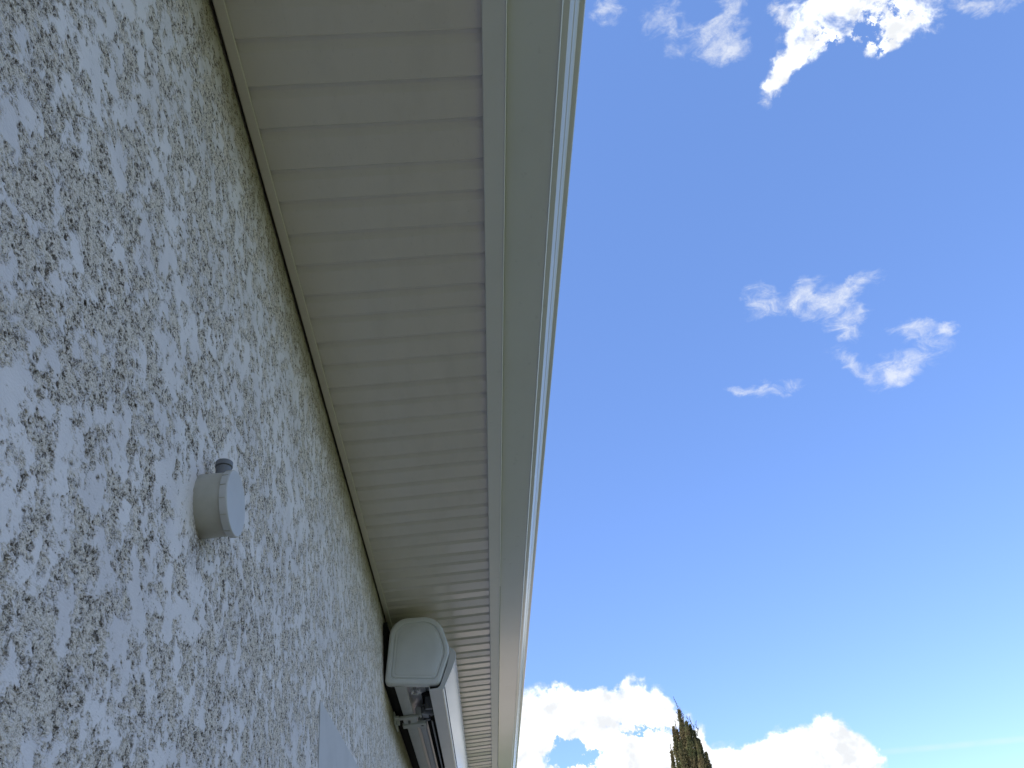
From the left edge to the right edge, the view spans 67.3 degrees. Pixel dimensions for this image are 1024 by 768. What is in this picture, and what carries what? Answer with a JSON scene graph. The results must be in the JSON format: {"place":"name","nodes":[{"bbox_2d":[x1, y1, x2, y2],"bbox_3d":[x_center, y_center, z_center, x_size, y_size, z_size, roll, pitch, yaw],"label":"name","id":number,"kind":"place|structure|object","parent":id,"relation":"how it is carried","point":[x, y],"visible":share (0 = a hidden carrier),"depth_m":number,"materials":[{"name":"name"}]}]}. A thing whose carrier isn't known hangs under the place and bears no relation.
{"place":"outdoors","nodes":[
{"label":"outdoors","id":0,"kind":"place"},
{"bbox_2d":[517,0,1023,767],"label":"sky","id":1,"kind":"structure","parent":0,"point":[782,495],"materials":[{"name":"blue"}]},
{"label":"ground","id":2,"kind":"structure","parent":0,"visible":0},
{"bbox_2d":[0,0,585,767],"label":"house","id":3,"kind":"structure","parent":2,"relation":"on","point":[298,262],"depth_m":1.57,"materials":[{"name":"paint"}]},
{"bbox_2d":[193,458,244,538],"bbox_3d":[-0.448,0.174,1.178,0.052,0.128,0.102,-5,-39,-5],"label":"junction box","id":4,"kind":"object","parent":3,"relation":"attached to","point":[218,503],"visible":1,"depth_m":1.14,"materials":[{"name":"plastic"}]},
{"bbox_2d":[383,617,467,767],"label":"folding awning","id":5,"kind":"object","parent":3,"relation":"attached to","point":[421,678],"visible":1,"depth_m":3.65,"materials":[{"name":"plastic"}]},
{"bbox_2d":[669,696,711,767],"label":"cypress tree","id":6,"kind":"object","parent":2,"relation":"on","point":[687,747],"visible":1,"depth_m":20.39,"materials":[{"name":"green plant"}]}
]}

